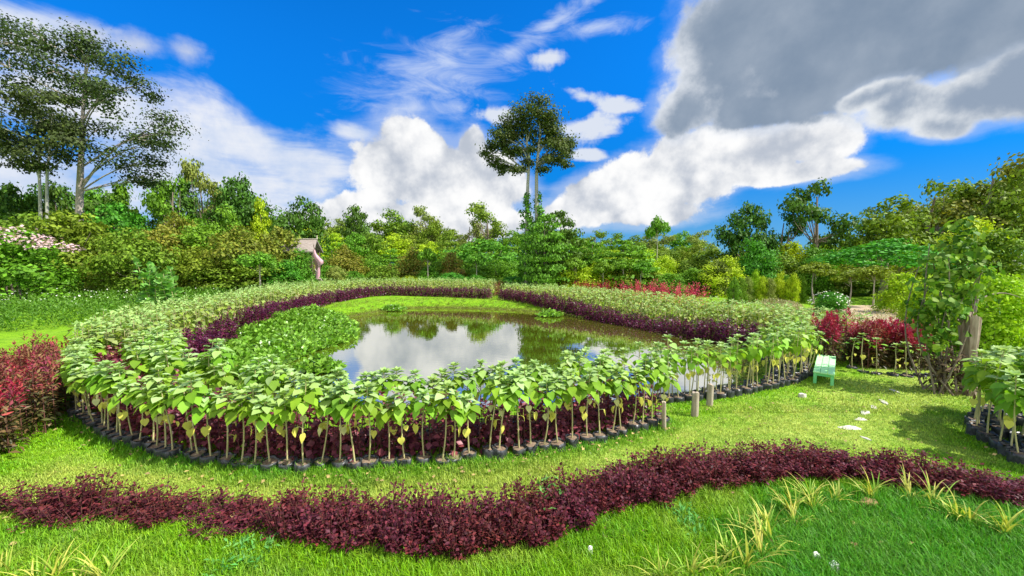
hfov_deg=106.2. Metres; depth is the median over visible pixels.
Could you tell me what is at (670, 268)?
bush
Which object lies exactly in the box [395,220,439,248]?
broadleaf tree
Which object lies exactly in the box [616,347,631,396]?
sunflower
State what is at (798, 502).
striped leaf clump
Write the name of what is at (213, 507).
purple shrub
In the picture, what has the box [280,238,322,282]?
hut
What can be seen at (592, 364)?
sunflower
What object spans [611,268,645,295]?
bush
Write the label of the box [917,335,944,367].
amaranth
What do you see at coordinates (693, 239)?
open crowned tree
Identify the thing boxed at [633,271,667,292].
bush
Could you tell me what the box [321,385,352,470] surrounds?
sunflower
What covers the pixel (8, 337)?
ground
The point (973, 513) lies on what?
striped leaf clump
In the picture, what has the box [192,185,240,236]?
broadleaf tree
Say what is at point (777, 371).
sunflower
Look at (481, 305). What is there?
bank vegetation
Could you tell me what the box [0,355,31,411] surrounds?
amaranth
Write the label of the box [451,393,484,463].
sunflower
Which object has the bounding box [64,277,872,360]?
sunflower field
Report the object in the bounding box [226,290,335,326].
purple hedge
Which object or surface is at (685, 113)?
sky
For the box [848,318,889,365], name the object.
amaranth
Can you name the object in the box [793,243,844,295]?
bush
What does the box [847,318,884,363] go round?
amaranth
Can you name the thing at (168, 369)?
sunflower
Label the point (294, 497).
purple shrub
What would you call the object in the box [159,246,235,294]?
broadleaf tree
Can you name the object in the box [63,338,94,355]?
sunflower
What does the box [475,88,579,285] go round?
twin trunk tree
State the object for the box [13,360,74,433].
amaranth
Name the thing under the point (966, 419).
sunflower
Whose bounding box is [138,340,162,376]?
sunflower
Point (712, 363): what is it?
sunflower
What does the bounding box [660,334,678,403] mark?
sunflower
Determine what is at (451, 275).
bush
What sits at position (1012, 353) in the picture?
sunflower
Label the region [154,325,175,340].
sunflower
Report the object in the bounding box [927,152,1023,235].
open crowned tree
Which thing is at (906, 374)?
sunflower
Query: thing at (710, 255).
broadleaf tree
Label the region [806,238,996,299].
umbrella tree
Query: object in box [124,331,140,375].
sunflower
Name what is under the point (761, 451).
purple shrub
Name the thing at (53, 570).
striped leaf clump
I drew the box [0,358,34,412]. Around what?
amaranth
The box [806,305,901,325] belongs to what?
soil field
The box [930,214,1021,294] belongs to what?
bush
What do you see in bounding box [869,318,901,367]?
amaranth
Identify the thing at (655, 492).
purple shrub
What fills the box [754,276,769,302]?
bush
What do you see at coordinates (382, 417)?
sunflower
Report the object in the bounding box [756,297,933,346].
dry seedlings
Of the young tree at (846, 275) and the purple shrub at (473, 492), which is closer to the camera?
the purple shrub at (473, 492)
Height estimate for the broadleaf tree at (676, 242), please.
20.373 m
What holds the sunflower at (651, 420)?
on the ground at (8, 337)
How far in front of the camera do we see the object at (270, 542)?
5.19 m
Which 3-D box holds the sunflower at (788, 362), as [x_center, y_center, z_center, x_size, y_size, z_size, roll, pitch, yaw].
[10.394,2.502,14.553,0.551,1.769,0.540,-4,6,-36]
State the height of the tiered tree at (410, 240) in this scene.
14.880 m
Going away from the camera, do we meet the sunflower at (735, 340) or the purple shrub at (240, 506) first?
the purple shrub at (240, 506)
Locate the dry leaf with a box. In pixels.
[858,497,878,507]
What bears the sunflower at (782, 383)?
on the ground at (8, 337)
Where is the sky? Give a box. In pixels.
[0,0,1023,262]
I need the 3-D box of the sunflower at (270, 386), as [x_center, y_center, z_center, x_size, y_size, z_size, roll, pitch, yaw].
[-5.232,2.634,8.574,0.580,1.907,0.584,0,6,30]
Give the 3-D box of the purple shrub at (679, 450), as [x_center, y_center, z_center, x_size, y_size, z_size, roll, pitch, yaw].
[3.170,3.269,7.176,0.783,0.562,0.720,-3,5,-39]
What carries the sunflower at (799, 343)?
on the ground at (8, 337)
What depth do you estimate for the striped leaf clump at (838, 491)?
6.45 m
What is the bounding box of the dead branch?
[974,292,1020,312]
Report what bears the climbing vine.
on the ground at (8, 337)
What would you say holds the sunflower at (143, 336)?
on the ground at (8, 337)
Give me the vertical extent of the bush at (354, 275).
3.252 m
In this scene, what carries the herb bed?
on the ground at (8, 337)
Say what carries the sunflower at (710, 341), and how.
on the ground at (8, 337)
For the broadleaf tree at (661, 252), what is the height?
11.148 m
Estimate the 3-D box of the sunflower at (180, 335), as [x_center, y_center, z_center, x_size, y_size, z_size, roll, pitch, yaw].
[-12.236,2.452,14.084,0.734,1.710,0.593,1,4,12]
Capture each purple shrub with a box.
[0,479,46,515]
[0,481,36,511]
[6,495,66,532]
[9,477,76,519]
[33,490,80,529]
[43,482,89,518]
[52,493,110,528]
[60,466,117,517]
[87,479,141,508]
[94,481,148,523]
[110,489,162,524]
[113,479,167,516]
[128,492,187,530]
[134,474,184,510]
[159,491,201,510]
[162,501,209,526]
[178,506,225,537]
[180,483,228,513]
[188,505,246,540]
[205,484,258,515]
[208,494,271,523]
[216,513,263,541]
[227,496,275,526]
[254,495,316,545]
[260,480,312,523]
[278,476,333,524]
[284,496,327,546]
[306,495,361,550]
[312,483,359,525]
[320,486,369,529]
[322,497,382,554]
[354,493,395,541]
[356,498,410,548]
[373,479,421,532]
[375,499,427,556]
[396,506,447,561]
[401,483,450,537]
[423,483,466,537]
[430,497,484,564]
[445,485,494,537]
[455,503,507,556]
[467,483,517,541]
[483,490,536,551]
[498,476,548,530]
[511,495,565,551]
[519,476,558,519]
[531,491,573,539]
[539,461,585,509]
[551,481,598,532]
[563,466,612,507]
[568,475,613,523]
[581,464,626,502]
[589,470,629,513]
[600,459,637,492]
[604,460,653,509]
[615,448,654,489]
[629,445,669,480]
[630,462,670,503]
[635,467,686,507]
[654,443,693,488]
[663,452,701,497]
[665,447,701,477]
[671,452,710,490]
[681,441,727,477]
[693,450,738,490]
[698,444,739,470]
[704,452,752,489]
[713,441,750,470]
[732,446,776,486]
[736,437,775,466]
[739,449,788,480]
[753,439,797,472]
[766,438,816,470]
[766,452,810,483]
[781,439,839,469]
[783,443,829,480]
[797,447,842,482]
[805,441,849,470]
[814,441,865,478]
[830,448,873,476]
[835,444,888,482]
[859,452,920,487]
[860,444,909,478]
[877,445,925,475]
[892,459,935,491]
[894,447,953,483]
[915,464,980,496]
[926,454,987,485]
[933,469,1003,503]
[960,468,1023,508]
[964,468,1023,501]
[988,470,1023,497]
[1012,480,1023,503]
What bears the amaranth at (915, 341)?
on the ground at (8, 337)
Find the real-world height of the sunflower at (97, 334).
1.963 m
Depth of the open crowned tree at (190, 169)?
61.63 m
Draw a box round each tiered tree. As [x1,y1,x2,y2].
[321,246,338,277]
[323,233,345,256]
[367,248,404,277]
[394,235,425,266]
[433,231,461,267]
[435,251,464,271]
[480,238,505,258]
[505,246,521,256]
[516,213,577,284]
[532,210,587,285]
[572,240,606,281]
[585,239,663,285]
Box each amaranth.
[0,346,19,358]
[0,354,28,403]
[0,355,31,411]
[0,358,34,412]
[0,363,28,424]
[0,372,29,429]
[0,375,51,444]
[0,387,30,452]
[0,389,26,452]
[4,345,29,374]
[4,346,39,395]
[6,349,37,390]
[12,335,41,374]
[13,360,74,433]
[14,343,48,365]
[14,358,74,426]
[19,343,67,392]
[20,330,48,355]
[24,342,73,400]
[25,353,68,410]
[29,352,74,416]
[30,341,59,367]
[33,341,61,363]
[43,336,68,353]
[809,310,846,364]
[809,313,837,355]
[821,307,855,360]
[840,320,858,358]
[840,322,854,354]
[841,325,859,362]
[842,321,864,357]
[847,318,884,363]
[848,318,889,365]
[850,321,883,365]
[853,321,886,369]
[853,328,886,367]
[855,318,894,365]
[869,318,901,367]
[869,329,889,367]
[869,334,889,368]
[873,319,897,363]
[878,326,894,365]
[882,326,903,368]
[883,318,912,367]
[886,317,915,360]
[886,325,908,367]
[888,323,913,369]
[890,321,916,368]
[894,327,918,367]
[901,330,927,370]
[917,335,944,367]
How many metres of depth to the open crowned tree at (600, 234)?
166.63 m
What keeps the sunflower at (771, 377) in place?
on the ground at (8, 337)
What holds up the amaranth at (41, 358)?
on the ground at (8, 337)
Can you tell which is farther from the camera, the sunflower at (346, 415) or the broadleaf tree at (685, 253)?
the broadleaf tree at (685, 253)
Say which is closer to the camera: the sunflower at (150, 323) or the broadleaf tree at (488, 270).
the sunflower at (150, 323)
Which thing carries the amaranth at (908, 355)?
on the ground at (8, 337)
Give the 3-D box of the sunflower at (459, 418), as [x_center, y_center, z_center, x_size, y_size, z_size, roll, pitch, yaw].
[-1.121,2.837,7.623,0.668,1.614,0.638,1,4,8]
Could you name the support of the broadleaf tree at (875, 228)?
on the ground at (8, 337)
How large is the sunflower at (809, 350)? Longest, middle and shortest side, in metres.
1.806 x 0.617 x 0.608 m
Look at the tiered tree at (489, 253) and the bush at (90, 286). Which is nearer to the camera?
the bush at (90, 286)
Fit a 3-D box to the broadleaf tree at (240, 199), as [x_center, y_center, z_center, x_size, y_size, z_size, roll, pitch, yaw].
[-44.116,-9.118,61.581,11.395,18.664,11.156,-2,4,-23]
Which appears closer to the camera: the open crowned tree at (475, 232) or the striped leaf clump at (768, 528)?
the striped leaf clump at (768, 528)
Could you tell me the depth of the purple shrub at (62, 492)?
6.11 m
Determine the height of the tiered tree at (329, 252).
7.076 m
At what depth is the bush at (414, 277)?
55.51 m
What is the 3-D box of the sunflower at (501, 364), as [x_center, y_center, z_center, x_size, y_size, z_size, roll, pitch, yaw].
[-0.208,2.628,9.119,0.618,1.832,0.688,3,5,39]
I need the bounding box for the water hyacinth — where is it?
[207,303,359,377]
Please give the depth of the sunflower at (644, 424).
9.21 m
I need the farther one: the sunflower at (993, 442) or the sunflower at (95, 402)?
the sunflower at (95, 402)
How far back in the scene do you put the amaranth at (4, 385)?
9.15 m
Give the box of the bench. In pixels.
[813,354,835,385]
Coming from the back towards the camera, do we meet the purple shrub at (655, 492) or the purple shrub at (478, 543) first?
the purple shrub at (655, 492)
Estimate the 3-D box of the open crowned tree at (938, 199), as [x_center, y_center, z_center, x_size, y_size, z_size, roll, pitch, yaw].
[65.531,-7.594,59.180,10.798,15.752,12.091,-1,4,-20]
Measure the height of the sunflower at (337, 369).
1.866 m
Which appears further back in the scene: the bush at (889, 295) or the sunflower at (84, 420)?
the bush at (889, 295)
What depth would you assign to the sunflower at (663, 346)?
12.13 m
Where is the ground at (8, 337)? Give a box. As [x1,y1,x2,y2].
[0,265,1023,575]
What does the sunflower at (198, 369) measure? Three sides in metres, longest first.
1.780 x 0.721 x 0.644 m
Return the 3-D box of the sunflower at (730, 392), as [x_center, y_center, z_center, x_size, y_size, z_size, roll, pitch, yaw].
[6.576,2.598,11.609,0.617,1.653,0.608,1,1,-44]
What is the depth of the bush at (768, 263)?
46.89 m
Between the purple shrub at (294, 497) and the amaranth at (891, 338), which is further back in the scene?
the amaranth at (891, 338)
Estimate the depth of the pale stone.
11.43 m
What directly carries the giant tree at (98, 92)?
on the ground at (8, 337)
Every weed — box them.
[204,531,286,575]
[537,474,563,526]
[659,499,716,540]
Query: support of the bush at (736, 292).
on the ground at (8, 337)
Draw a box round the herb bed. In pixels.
[0,284,241,331]
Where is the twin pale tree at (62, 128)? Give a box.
[0,79,100,226]
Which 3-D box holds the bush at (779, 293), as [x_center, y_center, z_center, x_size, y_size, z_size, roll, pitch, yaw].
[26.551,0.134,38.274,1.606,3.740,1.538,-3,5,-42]
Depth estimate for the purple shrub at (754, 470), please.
6.96 m
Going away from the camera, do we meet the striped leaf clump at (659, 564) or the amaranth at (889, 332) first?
the striped leaf clump at (659, 564)
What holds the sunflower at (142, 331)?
on the ground at (8, 337)
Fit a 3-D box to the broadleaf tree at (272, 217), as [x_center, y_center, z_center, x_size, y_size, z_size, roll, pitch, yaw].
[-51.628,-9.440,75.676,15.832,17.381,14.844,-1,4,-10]
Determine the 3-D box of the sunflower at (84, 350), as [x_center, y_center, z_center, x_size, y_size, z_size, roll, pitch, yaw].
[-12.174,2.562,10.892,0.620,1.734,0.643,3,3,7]
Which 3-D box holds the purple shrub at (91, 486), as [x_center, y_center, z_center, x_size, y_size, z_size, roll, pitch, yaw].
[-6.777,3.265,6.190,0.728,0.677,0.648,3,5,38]
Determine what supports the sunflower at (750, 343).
on the ground at (8, 337)
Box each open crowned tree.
[84,188,154,227]
[138,176,196,227]
[178,157,222,224]
[328,218,344,228]
[367,223,395,246]
[412,205,443,244]
[451,218,483,246]
[464,200,511,252]
[475,228,498,243]
[583,229,608,253]
[595,232,624,250]
[646,234,676,248]
[684,230,720,254]
[769,209,811,262]
[776,177,866,251]
[861,176,990,243]
[884,188,957,236]
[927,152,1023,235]
[987,176,1022,221]
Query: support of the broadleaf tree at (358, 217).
on the ground at (8, 337)
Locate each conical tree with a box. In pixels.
[37,177,74,226]
[58,183,74,225]
[84,188,110,228]
[102,180,144,227]
[140,176,189,229]
[176,165,203,223]
[249,196,272,241]
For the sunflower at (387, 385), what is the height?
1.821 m
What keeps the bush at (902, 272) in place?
on the ground at (8, 337)
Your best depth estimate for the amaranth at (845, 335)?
16.24 m
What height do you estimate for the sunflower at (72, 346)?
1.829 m
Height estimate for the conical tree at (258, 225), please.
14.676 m
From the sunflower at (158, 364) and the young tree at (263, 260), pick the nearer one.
the sunflower at (158, 364)
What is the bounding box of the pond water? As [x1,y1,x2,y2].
[236,308,745,406]
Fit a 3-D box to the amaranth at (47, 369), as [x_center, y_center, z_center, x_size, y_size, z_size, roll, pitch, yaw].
[-11.845,2.558,9.696,0.902,1.620,1.124,2,4,25]
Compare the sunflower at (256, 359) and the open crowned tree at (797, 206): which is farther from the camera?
the open crowned tree at (797, 206)
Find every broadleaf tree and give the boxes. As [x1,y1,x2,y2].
[0,180,57,227]
[0,209,73,296]
[16,209,136,286]
[20,183,58,207]
[67,222,112,241]
[71,225,187,298]
[81,200,155,254]
[100,227,197,283]
[128,211,197,249]
[157,223,235,284]
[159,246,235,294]
[175,217,216,280]
[187,224,285,289]
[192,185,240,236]
[198,171,274,235]
[204,203,252,268]
[245,196,289,229]
[247,225,315,270]
[267,195,335,268]
[289,225,328,256]
[317,218,342,251]
[336,205,372,256]
[336,231,370,262]
[353,232,393,270]
[369,206,418,257]
[376,231,413,264]
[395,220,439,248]
[410,241,444,264]
[415,220,453,252]
[432,228,467,252]
[438,237,519,274]
[460,252,485,279]
[469,259,517,281]
[495,230,523,256]
[502,261,521,280]
[561,237,599,260]
[614,249,655,267]
[619,234,646,252]
[632,233,673,254]
[645,244,672,267]
[666,246,687,267]
[668,230,712,270]
[672,243,714,265]
[675,254,709,282]
[692,248,729,267]
[709,200,790,265]
[720,249,743,257]
[814,279,891,294]
[836,191,950,264]
[837,259,921,294]
[918,198,981,242]
[946,182,983,217]
[957,169,1023,239]
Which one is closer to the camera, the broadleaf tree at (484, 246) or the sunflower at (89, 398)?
the sunflower at (89, 398)
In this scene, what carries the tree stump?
on the ground at (8, 337)
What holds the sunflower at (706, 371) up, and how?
on the ground at (8, 337)
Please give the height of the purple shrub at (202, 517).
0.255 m
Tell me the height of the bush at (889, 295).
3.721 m
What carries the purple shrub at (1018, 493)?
on the ground at (8, 337)
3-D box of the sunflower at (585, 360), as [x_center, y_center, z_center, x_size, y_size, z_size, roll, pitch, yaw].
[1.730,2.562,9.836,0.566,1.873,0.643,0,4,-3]
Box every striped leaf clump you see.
[0,539,30,575]
[2,548,54,575]
[18,535,80,575]
[64,535,141,575]
[67,538,109,575]
[622,542,684,575]
[664,541,712,574]
[692,539,740,575]
[706,516,757,563]
[709,526,785,575]
[720,497,794,551]
[722,503,772,533]
[748,509,798,561]
[749,498,785,523]
[765,479,817,514]
[778,475,831,510]
[780,493,814,524]
[789,482,839,511]
[826,479,865,503]
[845,469,896,497]
[890,463,945,499]
[898,467,966,514]
[920,498,973,522]
[934,485,1018,531]
[959,497,1023,537]
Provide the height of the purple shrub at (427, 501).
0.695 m
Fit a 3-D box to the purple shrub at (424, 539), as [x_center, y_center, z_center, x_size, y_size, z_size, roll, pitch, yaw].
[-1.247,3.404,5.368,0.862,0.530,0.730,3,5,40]
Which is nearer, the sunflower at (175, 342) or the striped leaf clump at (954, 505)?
the striped leaf clump at (954, 505)
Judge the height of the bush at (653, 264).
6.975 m
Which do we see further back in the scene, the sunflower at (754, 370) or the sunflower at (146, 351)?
the sunflower at (754, 370)
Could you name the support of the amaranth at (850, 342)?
on the ground at (8, 337)
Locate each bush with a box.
[0,225,92,309]
[18,251,102,296]
[69,259,157,300]
[181,255,284,290]
[230,276,324,293]
[261,259,304,286]
[285,248,322,284]
[315,265,350,287]
[322,246,373,279]
[325,266,350,285]
[337,243,350,260]
[343,271,367,289]
[361,251,387,277]
[362,265,404,291]
[393,247,428,277]
[397,275,425,289]
[416,264,439,289]
[426,259,450,281]
[435,272,468,291]
[438,251,466,280]
[463,275,492,290]
[498,276,527,290]
[527,280,549,287]
[557,267,604,290]
[582,258,620,294]
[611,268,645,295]
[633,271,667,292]
[634,249,669,291]
[651,272,691,296]
[654,255,680,282]
[670,267,706,295]
[694,255,752,297]
[698,259,734,296]
[725,276,742,304]
[728,255,749,266]
[733,277,747,302]
[736,237,783,283]
[743,276,754,302]
[748,269,760,300]
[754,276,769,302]
[760,277,776,303]
[764,254,809,295]
[774,271,785,302]
[776,240,807,274]
[782,275,792,299]
[783,272,801,303]
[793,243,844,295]
[794,274,809,303]
[805,236,843,269]
[808,291,855,319]
[816,251,862,294]
[865,272,922,312]
[866,254,923,294]
[886,274,950,328]
[895,282,923,321]
[897,244,933,279]
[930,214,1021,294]
[934,272,1023,357]
[950,226,1023,305]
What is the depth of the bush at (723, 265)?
45.35 m
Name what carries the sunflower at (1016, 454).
on the ground at (8, 337)
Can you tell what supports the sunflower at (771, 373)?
on the ground at (8, 337)
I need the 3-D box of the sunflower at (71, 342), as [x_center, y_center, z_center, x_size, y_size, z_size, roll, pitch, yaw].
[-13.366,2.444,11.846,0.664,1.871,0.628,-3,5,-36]
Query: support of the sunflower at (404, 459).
on the ground at (8, 337)
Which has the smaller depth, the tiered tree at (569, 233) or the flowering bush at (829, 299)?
the flowering bush at (829, 299)
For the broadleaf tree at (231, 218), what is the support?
on the ground at (8, 337)
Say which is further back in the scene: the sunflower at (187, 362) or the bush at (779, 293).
the bush at (779, 293)
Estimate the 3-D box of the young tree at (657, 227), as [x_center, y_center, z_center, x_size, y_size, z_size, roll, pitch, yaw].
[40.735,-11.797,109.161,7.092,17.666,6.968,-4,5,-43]
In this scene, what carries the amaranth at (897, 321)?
on the ground at (8, 337)
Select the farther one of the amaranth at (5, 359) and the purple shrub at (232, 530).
the amaranth at (5, 359)
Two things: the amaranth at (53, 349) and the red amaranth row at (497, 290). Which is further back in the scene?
the red amaranth row at (497, 290)
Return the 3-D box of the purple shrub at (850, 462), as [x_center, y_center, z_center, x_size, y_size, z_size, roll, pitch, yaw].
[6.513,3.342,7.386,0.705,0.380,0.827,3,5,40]
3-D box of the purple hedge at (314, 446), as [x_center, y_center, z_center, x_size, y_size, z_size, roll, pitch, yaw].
[-5.515,2.646,9.956,18.427,1.528,4.756,1,4,12]
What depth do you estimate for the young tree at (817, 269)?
37.55 m
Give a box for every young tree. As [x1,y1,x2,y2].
[234,251,288,286]
[416,247,437,274]
[466,253,488,281]
[562,257,586,280]
[591,260,615,287]
[610,257,634,287]
[632,260,657,281]
[644,215,672,259]
[797,261,840,302]
[828,269,872,304]
[854,265,895,305]
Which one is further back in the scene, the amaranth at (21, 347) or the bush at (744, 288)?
the bush at (744, 288)
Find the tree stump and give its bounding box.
[957,312,981,395]
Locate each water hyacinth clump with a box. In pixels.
[293,352,347,375]
[379,302,406,310]
[534,307,563,316]
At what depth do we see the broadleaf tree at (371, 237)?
137.13 m
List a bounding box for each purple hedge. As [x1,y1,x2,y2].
[79,342,661,462]
[166,312,240,357]
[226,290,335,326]
[329,282,493,301]
[497,287,765,346]
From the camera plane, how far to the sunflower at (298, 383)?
8.44 m
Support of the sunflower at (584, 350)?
on the ground at (8, 337)
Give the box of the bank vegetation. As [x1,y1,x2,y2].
[185,296,845,378]
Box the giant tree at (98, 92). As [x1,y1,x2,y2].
[0,9,208,224]
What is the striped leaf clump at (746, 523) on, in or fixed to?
on the ground at (8, 337)
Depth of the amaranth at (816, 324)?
16.20 m
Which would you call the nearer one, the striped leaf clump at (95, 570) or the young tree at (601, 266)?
the striped leaf clump at (95, 570)
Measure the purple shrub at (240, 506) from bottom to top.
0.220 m
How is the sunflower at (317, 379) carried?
on the ground at (8, 337)
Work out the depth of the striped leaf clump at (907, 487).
6.54 m
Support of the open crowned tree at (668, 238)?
on the ground at (8, 337)
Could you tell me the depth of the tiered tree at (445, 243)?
118.82 m
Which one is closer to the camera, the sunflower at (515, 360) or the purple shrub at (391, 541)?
the purple shrub at (391, 541)
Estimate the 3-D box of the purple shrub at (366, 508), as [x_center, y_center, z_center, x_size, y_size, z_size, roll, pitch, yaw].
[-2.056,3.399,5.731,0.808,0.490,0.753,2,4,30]
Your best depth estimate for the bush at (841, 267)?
47.12 m
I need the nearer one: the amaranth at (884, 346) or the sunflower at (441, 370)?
the sunflower at (441, 370)
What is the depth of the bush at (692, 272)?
47.61 m
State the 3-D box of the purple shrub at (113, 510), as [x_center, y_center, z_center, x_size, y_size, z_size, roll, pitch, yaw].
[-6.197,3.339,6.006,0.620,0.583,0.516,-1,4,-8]
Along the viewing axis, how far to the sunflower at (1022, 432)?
8.49 m
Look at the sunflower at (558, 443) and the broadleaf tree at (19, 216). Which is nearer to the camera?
the sunflower at (558, 443)
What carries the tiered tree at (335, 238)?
on the ground at (8, 337)
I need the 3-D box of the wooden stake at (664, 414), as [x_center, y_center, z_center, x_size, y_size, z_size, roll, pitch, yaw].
[3.632,3.074,9.194,0.118,0.757,0.114,0,4,0]
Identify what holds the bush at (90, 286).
on the ground at (8, 337)
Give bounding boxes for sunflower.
[51,349,81,405]
[54,359,81,418]
[58,346,94,409]
[60,344,86,399]
[62,337,89,356]
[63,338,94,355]
[64,366,100,429]
[65,351,95,417]
[66,368,100,426]
[67,353,97,422]
[69,354,97,407]
[73,348,98,398]
[82,365,113,424]
[85,340,106,355]
[85,360,122,439]
[86,328,110,356]
[86,337,106,358]
[87,326,110,341]
[90,362,118,434]
[95,365,139,444]
[98,362,131,440]
[107,379,142,445]
[118,338,140,368]
[121,378,149,448]
[122,334,141,355]
[122,341,144,374]
[122,347,152,376]
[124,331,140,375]
[129,332,157,375]
[132,377,169,450]
[133,382,171,454]
[134,330,149,345]
[135,342,154,367]
[136,322,156,343]
[137,334,162,356]
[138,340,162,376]
[141,364,177,458]
[142,346,168,373]
[142,384,182,461]
[145,327,165,382]
[146,351,162,380]
[147,350,171,377]
[149,343,180,409]
[151,321,174,339]
[152,326,174,385]
[153,350,183,385]
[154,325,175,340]
[162,335,183,356]
[165,378,200,459]
[167,335,187,384]
[168,371,212,463]
[172,331,187,348]
[172,349,193,381]
[174,333,187,352]
[176,348,197,384]
[183,358,202,380]
[185,388,223,467]
[187,354,211,387]
[193,353,219,396]
[196,338,222,412]
[199,364,225,421]
[202,338,233,386]
[209,362,239,424]
[209,385,242,468]
[222,388,258,469]
[234,382,270,468]
[235,365,257,394]
[239,364,273,431]
[246,356,275,426]
[246,395,282,474]
[258,364,289,436]
[259,354,285,434]
[267,387,300,474]
[268,364,294,438]
[274,371,298,429]
[281,371,310,435]
[283,373,322,475]
[295,373,322,443]
[307,375,334,444]
[312,385,341,468]
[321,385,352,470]
[322,367,352,446]
[322,370,352,444]
[329,379,362,472]
[350,381,385,471]
[353,371,371,442]
[356,371,386,442]
[371,367,399,440]
[371,395,403,468]
[382,366,410,438]
[383,384,418,468]
[402,369,426,440]
[405,388,435,467]
[418,375,444,441]
[427,367,453,431]
[430,379,460,466]
[437,391,471,464]
[442,361,467,434]
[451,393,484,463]
[452,368,479,427]
[469,358,489,436]
[479,364,502,430]
[479,366,511,461]
[487,376,519,461]
[490,360,514,423]
[502,370,528,458]
[507,356,527,428]
[515,365,542,456]
[524,359,544,426]
[529,365,548,429]
[534,377,561,453]
[541,364,554,426]
[541,373,569,451]
[554,350,578,416]
[554,367,575,424]
[557,368,587,448]
[573,351,591,418]
[575,367,603,444]
[577,346,593,399]
[579,348,592,363]
[581,362,602,415]
[584,366,611,442]
[592,356,610,417]
[593,349,614,405]
[593,354,613,408]
[602,352,615,401]
[604,364,634,437]
[605,369,628,439]
[614,356,632,387]
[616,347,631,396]
[623,367,650,432]
[629,341,647,402]
[633,357,658,432]
[640,351,667,428]
[641,347,658,390]
[641,353,651,400]
[649,341,665,402]
[652,345,669,392]
[654,365,680,426]
[656,342,670,394]
[658,353,680,402]
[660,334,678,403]
[666,350,683,394]
[667,347,685,402]
[676,340,692,395]
[682,346,700,402]
[686,338,704,393]
[687,340,708,400]
[688,348,704,392]
[697,340,711,398]
[698,343,716,399]
[700,340,715,389]
[709,341,726,390]
[711,344,730,398]
[716,343,732,388]
[721,347,740,397]
[722,337,738,389]
[723,340,740,385]
[724,334,749,396]
[728,339,743,387]
[740,333,765,394]
[741,332,763,393]
[741,341,756,384]
[742,337,755,380]
[743,339,763,385]
[744,334,761,382]
[749,332,766,390]
[759,328,780,382]
[760,322,775,361]
[761,333,781,390]
[764,337,779,379]
[766,333,780,374]
[766,335,785,388]
[769,326,788,386]
[770,333,783,371]
[771,319,784,367]
[772,329,792,380]
[774,331,792,385]
[774,336,789,375]
[775,316,784,353]
[779,317,787,359]
[780,318,795,367]
[780,321,794,374]
[782,327,800,377]
[782,332,794,371]
[783,334,804,382]
[784,308,798,324]
[785,325,799,365]
[787,327,808,384]
[789,327,803,371]
[791,329,809,378]
[793,311,804,325]
[793,315,808,356]
[795,327,810,380]
[796,321,813,370]
[799,326,815,367]
[803,326,822,370]
[803,331,828,376]
[845,337,861,368]
[852,333,870,372]
[869,337,887,374]
[885,343,903,376]
[899,341,913,377]
[910,344,931,376]
[956,364,990,425]
[960,348,997,429]
[960,350,995,422]
[962,357,996,435]
[971,345,1011,421]
[976,345,1020,442]
[978,356,1011,439]
[980,346,998,414]
[980,368,1023,450]
[981,352,1010,416]
[984,345,1015,424]
[989,370,1023,464]
[994,377,1023,455]
[995,345,1023,427]
[1001,347,1023,417]
[1008,359,1023,442]
[1012,349,1023,377]
[1013,353,1023,445]
[1019,395,1023,447]
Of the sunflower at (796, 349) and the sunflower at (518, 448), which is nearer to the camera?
the sunflower at (518, 448)
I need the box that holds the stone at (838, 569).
[828,560,839,573]
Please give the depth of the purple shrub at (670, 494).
6.37 m
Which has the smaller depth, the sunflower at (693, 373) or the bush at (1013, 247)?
the sunflower at (693, 373)
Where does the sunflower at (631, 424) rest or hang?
on the ground at (8, 337)
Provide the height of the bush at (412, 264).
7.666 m
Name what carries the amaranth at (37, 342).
on the ground at (8, 337)
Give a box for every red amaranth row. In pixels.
[491,279,504,296]
[546,278,620,292]
[616,278,710,305]
[719,299,852,320]
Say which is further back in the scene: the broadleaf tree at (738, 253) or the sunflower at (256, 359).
the broadleaf tree at (738, 253)
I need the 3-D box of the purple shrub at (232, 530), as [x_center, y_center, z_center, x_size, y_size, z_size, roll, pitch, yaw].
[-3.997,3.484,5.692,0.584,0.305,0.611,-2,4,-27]
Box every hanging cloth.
[313,250,322,266]
[316,267,319,278]
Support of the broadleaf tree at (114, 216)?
on the ground at (8, 337)
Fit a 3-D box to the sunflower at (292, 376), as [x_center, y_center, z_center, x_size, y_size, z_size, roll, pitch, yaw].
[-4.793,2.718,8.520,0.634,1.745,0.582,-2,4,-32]
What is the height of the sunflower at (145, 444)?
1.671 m
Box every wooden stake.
[662,401,665,430]
[691,391,698,416]
[706,383,713,406]
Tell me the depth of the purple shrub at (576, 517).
5.79 m
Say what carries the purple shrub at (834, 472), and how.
on the ground at (8, 337)
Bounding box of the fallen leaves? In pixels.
[0,377,995,547]
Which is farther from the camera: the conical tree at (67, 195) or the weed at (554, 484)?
the conical tree at (67, 195)
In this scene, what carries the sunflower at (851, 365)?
on the ground at (8, 337)
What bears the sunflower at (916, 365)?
on the ground at (8, 337)
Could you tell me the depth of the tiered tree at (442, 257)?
61.64 m
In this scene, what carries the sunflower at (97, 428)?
on the ground at (8, 337)
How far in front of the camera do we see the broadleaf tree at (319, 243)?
119.04 m
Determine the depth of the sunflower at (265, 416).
7.13 m
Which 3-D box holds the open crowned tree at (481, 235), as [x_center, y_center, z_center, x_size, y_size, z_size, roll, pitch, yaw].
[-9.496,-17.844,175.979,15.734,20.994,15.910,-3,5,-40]
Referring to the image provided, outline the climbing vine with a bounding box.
[902,215,1010,398]
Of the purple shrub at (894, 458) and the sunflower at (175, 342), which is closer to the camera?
the purple shrub at (894, 458)
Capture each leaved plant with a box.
[132,255,175,308]
[153,266,183,303]

